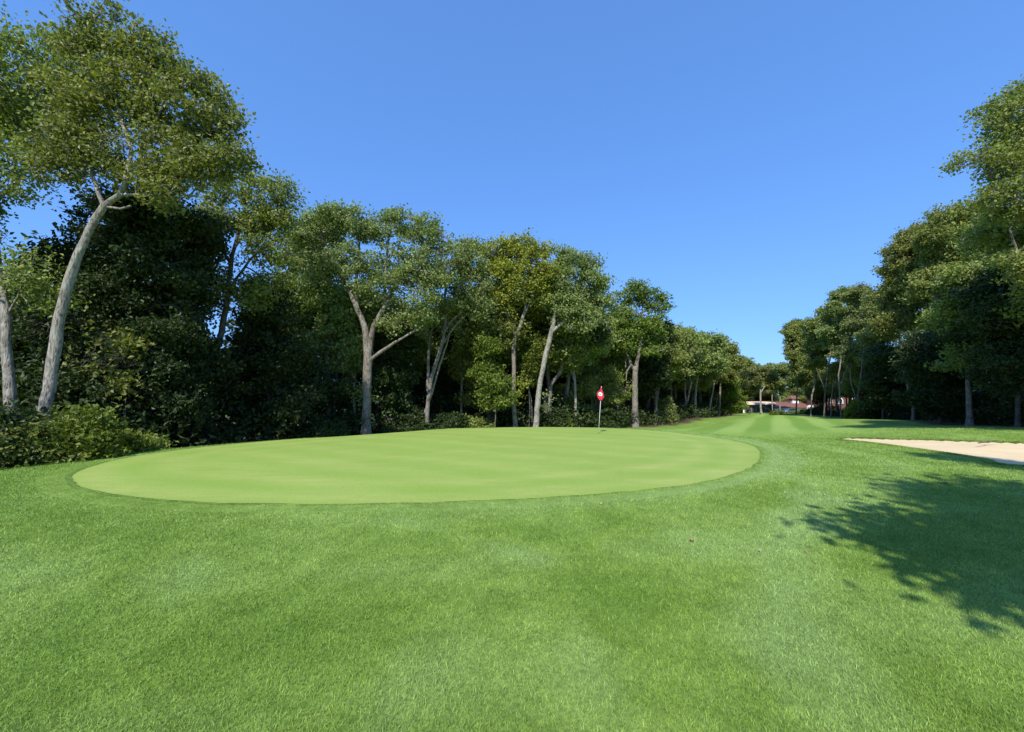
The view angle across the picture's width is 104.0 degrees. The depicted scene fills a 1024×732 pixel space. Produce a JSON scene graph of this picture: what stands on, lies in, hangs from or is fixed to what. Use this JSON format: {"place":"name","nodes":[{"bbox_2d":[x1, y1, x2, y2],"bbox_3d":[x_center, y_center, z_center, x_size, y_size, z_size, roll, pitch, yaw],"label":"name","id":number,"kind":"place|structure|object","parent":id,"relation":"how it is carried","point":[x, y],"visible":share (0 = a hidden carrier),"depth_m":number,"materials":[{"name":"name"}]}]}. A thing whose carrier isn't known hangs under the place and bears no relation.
{"place":"outdoors","nodes":[
{"label":"outdoors","id":0,"kind":"place"},
{"bbox_2d":[0,409,1023,731],"bbox_3d":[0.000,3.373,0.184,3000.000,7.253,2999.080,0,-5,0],"label":"ground","id":1,"kind":"structure","parent":0,"point":[762,425],"depth_m":3.15,"materials":[{"name":"green plant"}]},
{"bbox_2d":[1,303,51,366],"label":"forest oak","id":2,"kind":"object","parent":1,"relation":"on","point":[16,322],"visible":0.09,"depth_m":19.31,"materials":[{"name":"green plant"}]},
{"bbox_2d":[0,394,57,466],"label":"shrub","id":3,"kind":"object","parent":1,"relation":"on","point":[7,413],"visible":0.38,"depth_m":9.78,"materials":[{"name":"green plant"}]},
{"bbox_2d":[0,415,85,468],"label":"shrub","id":4,"kind":"object","parent":1,"relation":"on","point":[14,452],"visible":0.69,"depth_m":9.74,"materials":[{"name":"green plant"}]},
{"bbox_2d":[12,413,91,465],"bbox_3d":[-12.452,1.999,10.408,2.931,1.566,2.024,0,-5,0],"label":"shrub","id":5,"kind":"object","parent":1,"relation":"on","point":[55,438],"visible":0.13,"depth_m":10.25,"materials":[{"name":"green plant"}]},
{"bbox_2d":[0,0,124,406],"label":"oak tree","id":6,"kind":"object","parent":1,"relation":"on","point":[23,97],"visible":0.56,"depth_m":13.36,"materials":[{"name":"green plant"}]},
{"bbox_2d":[3,263,143,345],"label":"forest oak","id":7,"kind":"object","parent":1,"relation":"on","point":[55,286],"depth_m":22.13,"materials":[{"name":"green plant"}]},
{"bbox_2d":[24,403,134,463],"bbox_3d":[-11.978,1.885,10.762,2.827,1.784,2.128,0,-5,0],"label":"shrub","id":8,"kind":"object","parent":1,"relation":"on","point":[91,426],"visible":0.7,"depth_m":10.70,"materials":[{"name":"green plant"}]},
{"bbox_2d":[72,430,133,459],"bbox_3d":[-11.403,2.240,11.033,1.633,1.039,1.533,2,-5,-24],"label":"shrub","id":9,"kind":"object","parent":1,"relation":"on","point":[128,452],"visible":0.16,"depth_m":10.97,"materials":[{"name":"green plant"}]},
{"bbox_2d":[60,319,168,426],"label":"sapling","id":10,"kind":"object","parent":1,"relation":"on","point":[128,346],"visible":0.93,"depth_m":14.08,"materials":[{"name":"green plant"}]},
{"bbox_2d":[6,181,238,434],"bbox_3d":[-15.149,-1.875,15.616,7.469,10.783,4.604,0,-5,0],"label":"shade tree","id":11,"kind":"object","parent":1,"relation":"on","point":[113,283],"visible":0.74,"depth_m":15.03,"materials":[{"name":"green plant"}]},
{"bbox_2d":[3,0,276,427],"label":"oak tree","id":12,"kind":"object","parent":1,"relation":"on","point":[82,137],"visible":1,"depth_m":12.81,"materials":[{"name":"green plant"}]},
{"bbox_2d":[114,426,167,452],"bbox_3d":[-11.924,2.411,12.214,2.176,1.090,1.804,4,-6,-38],"label":"shrub","id":13,"kind":"object","parent":1,"relation":"on","point":[140,441],"visible":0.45,"depth_m":12.20,"materials":[{"name":"green plant"}]},
{"bbox_2d":[131,432,178,450],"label":"shrub","id":14,"kind":"object","parent":1,"relation":"on","point":[160,444],"visible":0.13,"depth_m":13.32,"materials":[{"name":"green plant"}]},
{"bbox_2d":[123,208,245,448],"bbox_3d":[-14.442,-1.653,17.794,5.328,11.028,4.023,1,-5,-14],"label":"shade tree","id":15,"kind":"object","parent":1,"relation":"on","point":[221,364],"visible":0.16,"depth_m":17.57,"materials":[{"name":"green plant"}]},
{"bbox_2d":[189,170,311,445],"bbox_3d":[-13.056,-2.905,19.078,6.344,13.978,3.606,0,-5,0],"label":"oak tree","id":16,"kind":"object","parent":1,"relation":"on","point":[261,224],"visible":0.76,"depth_m":19.27,"materials":[{"name":"green plant"}]},
{"bbox_2d":[1,230,521,431],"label":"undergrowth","id":17,"kind":"object","parent":1,"relation":"on","point":[228,325],"depth_m":38.25,"materials":[{"name":"green plant"}]},
{"bbox_2d":[202,274,329,440],"bbox_3d":[-12.836,-0.273,20.759,7.066,9.247,4.972,0,-5,0],"label":"shade tree","id":18,"kind":"object","parent":1,"relation":"on","point":[279,371],"visible":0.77,"depth_m":19.96,"materials":[{"name":"green plant"}]},
{"bbox_2d":[281,413,351,438],"bbox_3d":[-10.288,3.430,21.232,3.526,2.266,3.444,-2,-5,28],"label":"shrub","id":19,"kind":"object","parent":1,"relation":"on","point":[318,427],"visible":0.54,"depth_m":20.84,"materials":[{"name":"green plant"}]},
{"bbox_2d":[265,206,376,419],"bbox_3d":[-12.396,-2.710,25.474,7.957,15.089,4.684,0,-5,0],"label":"oak tree","id":20,"kind":"object","parent":1,"relation":"on","point":[329,316],"visible":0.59,"depth_m":24.78,"materials":[{"name":"green plant"}]},
{"bbox_2d":[291,355,362,419],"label":"sapling","id":21,"kind":"object","parent":1,"relation":"on","point":[339,391],"visible":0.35,"depth_m":23.75,"materials":[{"name":"green plant"}]},
{"bbox_2d":[282,279,379,422],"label":"forest oak","id":22,"kind":"object","parent":1,"relation":"on","point":[289,330],"visible":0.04,"depth_m":28.44,"materials":[{"name":"green plant"}]},
{"bbox_2d":[327,407,373,435],"bbox_3d":[-9.653,3.578,23.188,3.269,2.344,2.692,0,-5,0],"label":"shrub","id":23,"kind":"object","parent":1,"relation":"on","point":[355,427],"visible":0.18,"depth_m":23.17,"materials":[{"name":"green plant"}]},
{"bbox_2d":[273,196,468,434],"bbox_3d":[-8.172,-2.661,23.381,11.296,14.413,3.846,0,-5,0],"label":"oak tree","id":24,"kind":"object","parent":1,"relation":"on","point":[353,226],"visible":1,"depth_m":23.16,"materials":[{"name":"green plant"}]},
{"bbox_2d":[0,253,747,447],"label":"undergrowth","id":25,"kind":"object","parent":1,"relation":"on","point":[225,428],"visible":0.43,"depth_m":20.78,"materials":[{"name":"green plant"}]},
{"bbox_2d":[331,358,430,413],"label":"shade tree","id":26,"kind":"object","parent":1,"relation":"on","point":[419,389],"visible":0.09,"depth_m":32.41,"materials":[{"name":"green plant"}]},
{"bbox_2d":[323,279,445,433],"bbox_3d":[-9.771,-0.488,28.942,9.443,11.233,8.837,0,-5,0],"label":"forest oak","id":27,"kind":"object","parent":1,"relation":"on","point":[421,361],"visible":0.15,"depth_m":28.45,"materials":[{"name":"green plant"}]},
{"bbox_2d":[373,424,419,433],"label":"shrub","id":28,"kind":"object","parent":1,"relation":"on","point":[388,429],"visible":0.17,"depth_m":24.19,"materials":[{"name":"green plant"}]},
{"bbox_2d":[371,331,426,418],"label":"sapling","id":29,"kind":"object","parent":1,"relation":"on","point":[397,374],"visible":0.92,"depth_m":26.53,"materials":[{"name":"green plant"}]},
{"bbox_2d":[391,404,436,431],"bbox_3d":[-6.177,3.789,26.235,3.756,2.561,3.282,3,-5,-31],"label":"shrub","id":30,"kind":"object","parent":1,"relation":"on","point":[414,419],"visible":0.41,"depth_m":25.68,"materials":[{"name":"green plant"}]},
{"bbox_2d":[72,427,759,503],"bbox_3d":[-0.666,2.714,13.589,14.718,0.082,19.464,-5,-6,45],"label":"putting green","id":31,"kind":"object","parent":1,"relation":"on","point":[446,465],"visible":1,"depth_m":9.26,"materials":[{"name":"green plant"}]},
{"bbox_2d":[419,325,459,409],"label":"forest oak","id":32,"kind":"object","parent":1,"relation":"on","point":[445,366],"visible":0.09,"depth_m":32.53,"materials":[{"name":"green plant"}]},
{"bbox_2d":[423,318,471,417],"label":"leaning tree","id":33,"kind":"object","parent":1,"relation":"on","point":[459,325],"visible":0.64,"depth_m":27.02,"materials":[{"name":"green plant"}]},
{"bbox_2d":[430,411,470,429],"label":"shrub","id":34,"kind":"object","parent":1,"relation":"on","point":[451,421],"visible":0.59,"depth_m":26.22,"materials":[{"name":"green plant"}]},
{"bbox_2d":[409,234,501,429],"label":"oak tree","id":35,"kind":"object","parent":1,"relation":"on","point":[464,264],"visible":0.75,"depth_m":26.02,"materials":[{"name":"green plant"}]},
{"bbox_2d":[448,329,473,413],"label":"slim tree","id":36,"kind":"object","parent":1,"relation":"on","point":[458,353],"visible":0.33,"depth_m":29.76,"materials":[{"name":"green plant"}]},
{"bbox_2d":[463,413,493,427],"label":"shrub","id":37,"kind":"object","parent":1,"relation":"on","point":[476,422],"visible":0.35,"depth_m":26.88,"materials":[{"name":"green plant"}]},
{"bbox_2d":[429,278,535,423],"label":"forest oak","id":38,"kind":"object","parent":1,"relation":"on","point":[497,327],"visible":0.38,"depth_m":28.04,"materials":[{"name":"green plant"}]},
{"bbox_2d":[446,317,520,417],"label":"sapling","id":39,"kind":"object","parent":1,"relation":"on","point":[461,367],"visible":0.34,"depth_m":29.49,"materials":[{"name":"green plant"}]},
{"bbox_2d":[463,330,518,427],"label":"sapling","id":40,"kind":"object","parent":1,"relation":"on","point":[486,374],"visible":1,"depth_m":26.28,"materials":[{"name":"green plant"}]},
{"bbox_2d":[471,227,564,426],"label":"oak tree","id":41,"kind":"object","parent":1,"relation":"on","point":[500,258],"visible":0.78,"depth_m":27.93,"materials":[{"name":"green plant"}]},
{"bbox_2d":[517,359,539,425],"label":"slim tree","id":42,"kind":"object","parent":1,"relation":"on","point":[519,362],"visible":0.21,"depth_m":29.82,"materials":[{"name":"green plant"}]},
{"bbox_2d":[516,330,555,426],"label":"sapling","id":43,"kind":"object","parent":1,"relation":"on","point":[531,370],"visible":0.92,"depth_m":29.32,"materials":[{"name":"green plant"}]},
{"bbox_2d":[487,287,609,413],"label":"forest oak","id":44,"kind":"object","parent":1,"relation":"on","point":[532,315],"visible":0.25,"depth_m":30.56,"materials":[{"name":"green plant"}]},
{"bbox_2d":[539,407,573,426],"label":"shrub","id":45,"kind":"object","parent":1,"relation":"on","point":[552,420],"visible":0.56,"depth_m":28.77,"materials":[{"name":"green plant"}]},
{"bbox_2d":[509,293,615,409],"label":"forest oak","id":46,"kind":"object","parent":1,"relation":"on","point":[575,341],"visible":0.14,"depth_m":30.30,"materials":[{"name":"green plant"}]},
{"bbox_2d":[536,310,610,414],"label":"oak tree","id":47,"kind":"object","parent":1,"relation":"on","point":[602,334],"visible":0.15,"depth_m":30.70,"materials":[{"name":"green plant"}]},
{"bbox_2d":[533,243,632,426],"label":"oak tree","id":48,"kind":"object","parent":1,"relation":"on","point":[581,309],"visible":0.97,"depth_m":28.04,"materials":[{"name":"green plant"}]},
{"bbox_2d":[552,364,636,412],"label":"sapling","id":49,"kind":"object","parent":1,"relation":"on","point":[588,387],"visible":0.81,"depth_m":33.65,"materials":[{"name":"green plant"}]},
{"bbox_2d":[570,315,619,426],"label":"oak tree","id":50,"kind":"object","parent":1,"relation":"on","point":[598,350],"visible":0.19,"depth_m":31.78,"materials":[{"name":"green plant"}]},
{"bbox_2d":[561,330,643,410],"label":"forest oak","id":51,"kind":"object","parent":1,"relation":"on","point":[617,360],"visible":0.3,"depth_m":37.45,"materials":[{"name":"green plant"}]},
{"bbox_2d":[585,407,630,427],"bbox_3d":[7.832,4.362,32.736,3.700,2.084,3.127,3,-6,-36],"label":"shrub","id":52,"kind":"object","parent":1,"relation":"on","point":[610,418],"visible":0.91,"depth_m":32.08,"materials":[{"name":"green plant"}]},
{"bbox_2d":[604,277,677,426],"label":"oak tree","id":53,"kind":"object","parent":1,"relation":"on","point":[643,328],"visible":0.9,"depth_m":35.98,"materials":[{"name":"green plant"}]},
{"bbox_2d":[611,319,681,424],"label":"shade tree","id":54,"kind":"object","parent":1,"relation":"on","point":[653,375],"visible":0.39,"depth_m":40.19,"materials":[{"name":"green plant"}]},
{"bbox_2d":[653,395,679,423],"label":"shrub","id":55,"kind":"object","parent":1,"relation":"on","point":[668,405],"visible":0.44,"depth_m":42.30,"materials":[{"name":"green plant"}]},
{"bbox_2d":[646,322,697,414],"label":"forest oak","id":56,"kind":"object","parent":1,"relation":"on","point":[678,357],"visible":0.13,"depth_m":41.66,"materials":[{"name":"green plant"}]},
{"bbox_2d":[657,327,702,397],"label":"fairway oak","id":57,"kind":"object","parent":1,"relation":"on","point":[688,371],"visible":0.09,"depth_m":45.18,"materials":[{"name":"green plant"}]},
{"bbox_2d":[653,352,709,403],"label":"forest oak","id":58,"kind":"object","parent":1,"relation":"on","point":[699,359],"visible":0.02,"depth_m":45.17,"materials":[{"name":"green plant"}]},
{"bbox_2d":[669,341,709,397],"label":"forest oak","id":59,"kind":"object","parent":1,"relation":"on","point":[696,365],"visible":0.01,"depth_m":48.27,"materials":[{"name":"green plant"}]},
{"bbox_2d":[668,364,711,402],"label":"forest oak","id":60,"kind":"object","parent":1,"relation":"on","point":[674,385],"visible":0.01,"depth_m":54.80,"materials":[{"name":"green plant"}]},
{"bbox_2d":[674,322,713,408],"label":"fairway oak","id":61,"kind":"object","parent":1,"relation":"on","point":[702,340],"visible":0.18,"depth_m":51.74,"materials":[{"name":"green plant"}]},
{"bbox_2d":[686,371,721,403],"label":"forest oak","id":62,"kind":"object","parent":1,"relation":"on","point":[705,381],"visible":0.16,"depth_m":59.13,"materials":[{"name":"green plant"}]},
{"bbox_2d":[683,382,727,402],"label":"forest oak","id":63,"kind":"object","parent":1,"relation":"on","point":[715,390],"visible":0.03,"depth_m":79.08,"materials":[{"name":"green plant"}]},
{"bbox_2d":[694,328,732,417],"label":"fairway oak","id":64,"kind":"object","parent":1,"relation":"on","point":[718,344],"visible":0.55,"depth_m":55.33,"materials":[{"name":"green plant"}]},
{"bbox_2d":[709,334,740,413],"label":"fairway oak","id":65,"kind":"object","parent":1,"relation":"on","point":[733,349],"visible":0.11,"depth_m":61.20,"materials":[{"name":"green plant"}]},
{"bbox_2d":[716,378,749,415],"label":"shrub","id":66,"kind":"object","parent":1,"relation":"on","point":[734,395],"visible":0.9,"depth_m":74.87,"materials":[{"name":"green plant"}]},
{"bbox_2d":[718,343,747,414],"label":"fairway oak","id":67,"kind":"object","parent":1,"relation":"on","point":[730,376],"visible":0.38,"depth_m":69.03,"materials":[{"name":"green plant"}]},
{"bbox_2d":[715,370,751,403],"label":"forest oak","id":68,"kind":"object","parent":1,"relation":"on","point":[743,386],"visible":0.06,"depth_m":94.08,"materials":[{"name":"green plant"}]},
{"bbox_2d":[742,356,760,412],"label":"fairway oak","id":69,"kind":"object","parent":1,"relation":"on","point":[756,388],"visible":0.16,"depth_m":98.87,"materials":[{"name":"green plant"}]},
{"bbox_2d":[745,364,781,412],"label":"fairway oak","id":70,"kind":"object","parent":1,"relation":"on","point":[759,375],"visible":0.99,"depth_m":95.36,"materials":[{"name":"green plant"}]},
{"bbox_2d":[753,386,778,401],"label":"forest oak","id":71,"kind":"object","parent":1,"relation":"on","point":[765,396],"visible":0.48,"depth_m":129.89,"materials":[{"name":"green plant"}]},
{"bbox_2d":[761,376,783,409],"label":"fairway oak","id":72,"kind":"object","parent":1,"relation":"on","point":[768,388],"visible":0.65,"depth_m":103.24,"materials":[{"name":"green plant"}]},
{"bbox_2d":[746,395,812,412],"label":"clubhouse","id":73,"kind":"structure","parent":1,"relation":"on","point":[754,406],"depth_m":123.28,"materials":[{"name":"white"}]},
{"bbox_2d":[761,361,802,409],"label":"fairway oak","id":74,"kind":"object","parent":1,"relation":"on","point":[782,370],"visible":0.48,"depth_m":111.11,"materials":[{"name":"green plant"}]},
{"bbox_2d":[777,318,825,414],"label":"oak tree","id":75,"kind":"object","parent":1,"relation":"on","point":[791,332],"visible":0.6,"depth_m":83.63,"materials":[{"name":"green plant"}]},
{"bbox_2d":[795,314,834,416],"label":"oak tree","id":76,"kind":"object","parent":1,"relation":"on","point":[812,358],"visible":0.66,"depth_m":71.81,"materials":[{"name":"green plant"}]},
{"bbox_2d":[806,379,830,407],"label":"slim tree","id":77,"kind":"object","parent":1,"relation":"on","point":[819,401],"visible":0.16,"depth_m":89.47,"materials":[{"name":"green plant"}]},
{"bbox_2d":[804,379,843,411],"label":"forest oak","id":78,"kind":"object","parent":1,"relation":"on","point":[818,391],"visible":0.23,"depth_m":86.11,"materials":[{"name":"green plant"}]},
{"bbox_2d":[811,372,838,413],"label":"forest oak","id":79,"kind":"object","parent":1,"relation":"on","point":[835,394],"visible":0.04,"depth_m":81.62,"materials":[{"name":"green plant"}]},
{"bbox_2d":[807,397,858,408],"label":"brick house","id":80,"kind":"structure","parent":1,"relation":"on","point":[843,402],"depth_m":115.53,"materials":[{"name":"red"}]},
{"bbox_2d":[823,360,846,416],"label":"slim tree","id":81,"kind":"object","parent":1,"relation":"on","point":[833,367],"visible":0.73,"depth_m":69.70,"materials":[{"name":"green plant"}]},
{"bbox_2d":[813,285,863,417],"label":"oak tree","id":82,"kind":"object","parent":1,"relation":"on","point":[835,310],"visible":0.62,"depth_m":66.17,"materials":[{"name":"green plant"}]},
{"bbox_2d":[815,368,865,402],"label":"forest oak","id":83,"kind":"object","parent":1,"relation":"on","point":[829,386],"visible":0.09,"depth_m":76.92,"materials":[{"name":"green plant"}]},
{"bbox_2d":[831,368,862,400],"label":"forest oak","id":84,"kind":"object","parent":1,"relation":"on","point":[837,388],"visible":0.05,"depth_m":71.08,"materials":[{"name":"green plant"}]},
{"bbox_2d":[829,281,876,418],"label":"oak tree","id":85,"kind":"object","parent":1,"relation":"on","point":[850,325],"visible":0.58,"depth_m":60.33,"materials":[{"name":"green plant"}]},
{"bbox_2d":[842,399,863,418],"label":"shrub","id":86,"kind":"object","parent":1,"relation":"on","point":[849,411],"visible":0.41,"depth_m":51.44,"materials":[{"name":"green plant"}]},
{"bbox_2d":[835,366,872,397],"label":"forest oak","id":87,"kind":"object","parent":1,"relation":"on","point":[846,384],"visible":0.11,"depth_m":67.05,"materials":[{"name":"green plant"}]},
{"bbox_2d":[835,363,887,418],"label":"forest oak","id":88,"kind":"object","parent":1,"relation":"on","point":[855,373],"visible":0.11,"depth_m":63.38,"materials":[{"name":"green plant"}]},
{"bbox_2d":[852,403,887,418],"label":"shrub","id":89,"kind":"object","parent":1,"relation":"on","point":[870,414],"visible":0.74,"depth_m":49.15,"materials":[{"name":"green plant"}]},
{"bbox_2d":[848,282,897,399],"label":"oak tree","id":90,"kind":"object","parent":1,"relation":"on","point":[866,311],"visible":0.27,"depth_m":54.33,"materials":[{"name":"green plant"}]},
{"bbox_2d":[855,343,924,418],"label":"oak tree","id":91,"kind":"object","parent":1,"relation":"on","point":[878,384],"visible":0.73,"depth_m":47.38,"materials":[{"name":"green plant"}]},
{"bbox_2d":[858,218,938,419],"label":"oak tree","id":92,"kind":"object","parent":1,"relation":"on","point":[898,255],"visible":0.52,"depth_m":43.51,"materials":[{"name":"green plant"}]},
{"bbox_2d":[807,376,1023,425],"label":"undergrowth","id":93,"kind":"object","parent":1,"relation":"on","point":[997,410],"visible":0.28,"depth_m":30.96,"materials":[{"name":"green plant"}]},
{"bbox_2d":[847,438,1023,464],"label":"bunker sand","id":94,"kind":"structure","parent":1,"relation":"on","point":[1008,453],"depth_m":15.08,"materials":[{"name":"beige sand"}]},
{"bbox_2d":[885,327,991,423],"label":"oak tree","id":95,"kind":"object","parent":1,"relation":"on","point":[939,401],"visible":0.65,"depth_m":32.63,"materials":[{"name":"green plant"}]},
{"bbox_2d":[900,301,985,399],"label":"forest oak","id":96,"kind":"object","parent":1,"relation":"on","point":[925,320],"visible":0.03,"depth_m":38.02,"materials":[{"name":"green plant"}]},
{"bbox_2d":[894,200,1001,421],"bbox_3d":[42.933,-5.387,38.699,9.232,21.737,6.551,1,-5,-17],"label":"oak tree","id":97,"kind":"object","parent":1,"relation":"on","point":[933,244],"visible":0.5,"depth_m":38.62,"materials":[{"name":"green plant"}]},
{"bbox_2d":[918,211,1000,425],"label":"oak tree","id":98,"kind":"object","parent":1,"relation":"on","point":[961,274],"visible":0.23,"depth_m":27.37,"materials":[{"name":"green plant"}]},
{"bbox_2d":[923,276,1023,350],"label":"forest oak","id":99,"kind":"object","parent":1,"relation":"on","point":[969,294],"visible":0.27,"depth_m":26.38,"materials":[{"name":"green plant"}]},
{"bbox_2d":[932,73,1023,302],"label":"oak tree","id":100,"kind":"object","parent":1,"relation":"on","point":[1005,158],"visible":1,"depth_m":19.19,"materials":[{"name":"green plant"}]},
{"bbox_2d":[948,211,1023,327],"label":"forest oak","id":101,"kind":"object","parent":1,"relation":"on","point":[981,234],"visible":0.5,"depth_m":23.39,"materials":[{"name":"green plant"}]},
{"bbox_2d":[950,257,1023,426],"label":"oak tree","id":102,"kind":"object","parent":1,"relation":"on","point":[1005,365],"visible":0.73,"depth_m":24.00,"materials":[{"name":"green plant"}]},
{"bbox_2d":[0,0,1023,395],"label":"sky","id":103,"kind":"structure","parent":0,"point":[750,161],"materials":[{"name":"blue"}]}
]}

